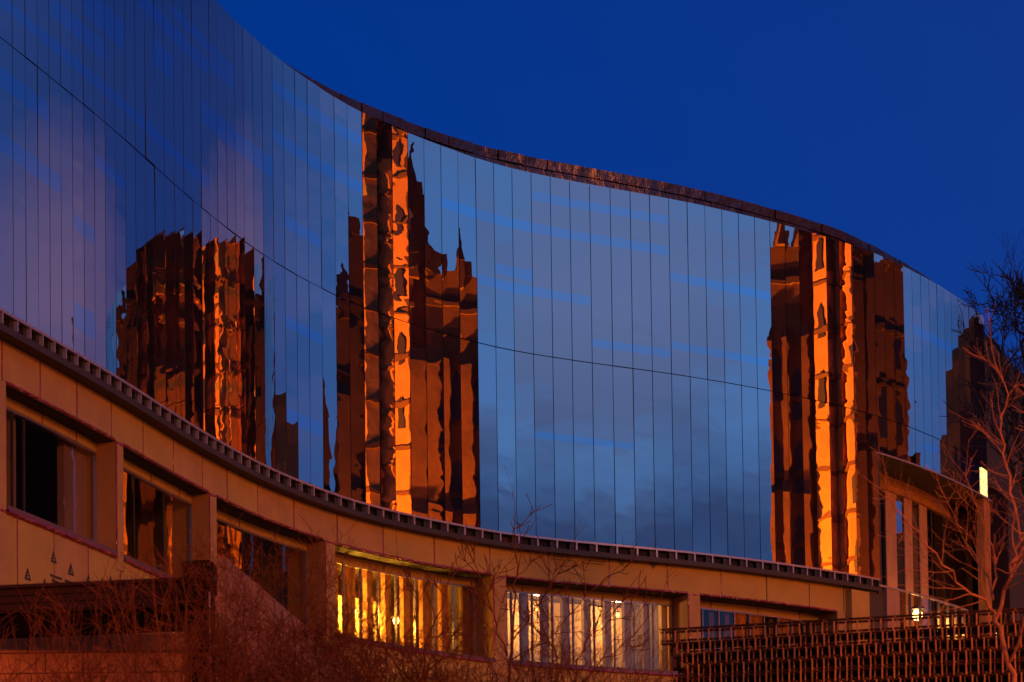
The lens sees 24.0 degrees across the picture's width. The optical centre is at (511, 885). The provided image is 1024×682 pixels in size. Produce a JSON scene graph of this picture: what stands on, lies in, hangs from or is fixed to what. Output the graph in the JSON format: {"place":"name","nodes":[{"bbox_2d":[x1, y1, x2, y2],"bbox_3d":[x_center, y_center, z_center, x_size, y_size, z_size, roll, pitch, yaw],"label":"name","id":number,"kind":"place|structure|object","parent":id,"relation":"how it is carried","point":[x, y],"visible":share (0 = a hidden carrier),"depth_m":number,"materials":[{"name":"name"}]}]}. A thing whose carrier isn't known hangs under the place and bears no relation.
{"place":"outdoors","nodes":[
{"label":"outdoors","id":0,"kind":"place"},
{"bbox_2d":[216,0,1023,372],"label":"sky","id":1,"kind":"structure","parent":0,"point":[896,127],"materials":[{"name":"blue"}]},
{"bbox_3d":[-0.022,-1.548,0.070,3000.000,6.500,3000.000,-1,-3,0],"label":"ground","id":2,"kind":"structure","parent":0,"visible":0},
{"bbox_2d":[0,580,122,681],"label":"bare shrub","id":3,"kind":"object","parent":2,"relation":"on","point":[36,668],"visible":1,"depth_m":30.14,"materials":[{"name":"brown plant"}]},
{"bbox_2d":[0,633,185,681],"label":"stone wall","id":4,"kind":"structure","parent":2,"relation":"on","point":[10,649],"depth_m":35.38,"materials":[{"name":"brown stone"}]},
{"bbox_2d":[25,571,213,681],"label":"bare shrub","id":5,"kind":"object","parent":2,"relation":"on","point":[89,670],"visible":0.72,"depth_m":31.12,"materials":[{"name":"brown plant"}]},
{"bbox_2d":[69,512,282,681],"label":"bare shrub","id":6,"kind":"object","parent":2,"relation":"on","point":[139,641],"visible":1,"depth_m":30.10,"materials":[{"name":"brown plant"}]},
{"bbox_2d":[181,560,216,681],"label":"black post","id":7,"kind":"object","parent":2,"relation":"on","point":[195,592],"visible":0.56,"depth_m":33.74,"materials":[{"name":"black metal"}]},
{"bbox_2d":[0,577,184,638],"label":"steel beam","id":8,"kind":"structure","parent":7,"relation":"attached to","point":[11,600],"depth_m":34.44,"materials":[{"name":"black"}]},
{"bbox_2d":[146,507,390,681],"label":"bare shrub","id":9,"kind":"object","parent":2,"relation":"on","point":[260,671],"visible":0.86,"depth_m":32.17,"materials":[{"name":"brown plant"}]},
{"bbox_2d":[215,556,361,681],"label":"wing wall","id":10,"kind":"structure","parent":2,"relation":"on","point":[279,607],"depth_m":38.39,"materials":[{"name":"concrete"}]},
{"bbox_2d":[173,522,424,681],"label":"bare shrub","id":11,"kind":"object","parent":2,"relation":"on","point":[345,659],"visible":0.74,"depth_m":32.98,"materials":[{"name":"brown plant"}]},
{"bbox_2d":[260,561,455,681],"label":"bare shrub","id":12,"kind":"object","parent":2,"relation":"on","point":[401,656],"visible":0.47,"depth_m":34.28,"materials":[{"name":"brown plant"}]},
{"bbox_2d":[285,585,502,681],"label":"bare shrub","id":13,"kind":"object","parent":2,"relation":"on","point":[436,678],"visible":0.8,"depth_m":33.96,"materials":[{"name":"brown plant"}]},
{"bbox_2d":[334,527,521,681],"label":"young tree","id":14,"kind":"object","parent":2,"relation":"on","point":[409,575],"visible":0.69,"depth_m":44.27,"materials":[{"name":"brown plant"}]},
{"bbox_2d":[333,602,605,681],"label":"bare shrub","id":15,"kind":"object","parent":2,"relation":"on","point":[531,668],"visible":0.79,"depth_m":35.23,"materials":[{"name":"brown plant"}]},
{"bbox_2d":[0,0,1023,681],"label":"curved building","id":16,"kind":"structure","parent":2,"relation":"on","point":[254,286],"depth_m":85.27,"materials":[{"name":"blue glass"}]},
{"bbox_2d":[6,406,96,541],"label":"window","id":17,"kind":"structure","parent":16,"relation":"in","point":[12,412],"depth_m":61.11,"materials":[{"name":"black metal"}]},
{"bbox_2d":[123,467,191,571],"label":"window","id":18,"kind":"structure","parent":16,"relation":"in","point":[133,475],"depth_m":70.14,"materials":[{"name":"brown metal"}]},
{"bbox_2d":[217,518,306,624],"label":"window","id":19,"kind":"structure","parent":16,"relation":"in","point":[223,522],"depth_m":77.48,"materials":[{"name":"brown metal"}]},
{"bbox_2d":[335,561,475,654],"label":"window","id":20,"kind":"structure","parent":16,"relation":"in","point":[359,568],"depth_m":84.86,"materials":[{"name":"yellow metal"}]},
{"bbox_2d":[506,590,673,670],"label":"window","id":21,"kind":"structure","parent":16,"relation":"in","point":[517,592],"depth_m":90.63,"materials":[{"name":"yellow metal"}]},
{"bbox_2d":[700,607,818,652],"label":"window","id":22,"kind":"structure","parent":16,"relation":"in","point":[748,614],"depth_m":94.61,"materials":[{"name":"brown metal"}]},
{"bbox_2d":[907,599,927,620],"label":"lobby lamp","id":23,"kind":"object","parent":16,"relation":"hanging from","point":[914,608],"visible":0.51,"depth_m":101.92,"materials":[{"name":"white"}]},
{"bbox_2d":[981,467,987,496],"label":"lit window","id":24,"kind":"structure","parent":16,"relation":"in","point":[983,474],"depth_m":107.55,"materials":[{"name":"yellow glass"}]},
{"bbox_2d":[441,467,640,681],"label":"young tree","id":25,"kind":"object","parent":2,"relation":"on","point":[515,604],"visible":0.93,"depth_m":46.33,"materials":[{"name":"brown plant"}]},
{"bbox_2d":[438,602,650,681],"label":"bare shrub","id":26,"kind":"object","parent":2,"relation":"on","point":[551,656],"visible":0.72,"depth_m":36.04,"materials":[{"name":"brown plant"}]},
{"bbox_2d":[489,535,680,681],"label":"young tree","id":27,"kind":"object","parent":2,"relation":"on","point":[600,615],"visible":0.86,"depth_m":45.24,"materials":[{"name":"brown plant"}]},
{"bbox_2d":[543,605,708,681],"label":"bare shrub","id":28,"kind":"object","parent":2,"relation":"on","point":[659,675],"visible":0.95,"depth_m":36.00,"materials":[{"name":"brown plant"}]},
{"bbox_2d":[660,608,1023,681],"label":"lattice screen","id":29,"kind":"object","parent":2,"relation":"on","point":[969,658],"visible":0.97,"depth_m":39.19,"materials":[{"name":"black metal"}]},
{"bbox_2d":[827,303,1023,681],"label":"bare tree","id":30,"kind":"object","parent":2,"relation":"on","point":[996,615],"visible":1,"depth_m":35.74,"materials":[{"name":"brown plant"}]},
{"bbox_2d":[939,230,1023,494],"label":"bare tree","id":31,"kind":"object","parent":2,"relation":"on","point":[1018,292],"visible":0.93,"depth_m":72.50,"materials":[{"name":"black plant"}]}
]}

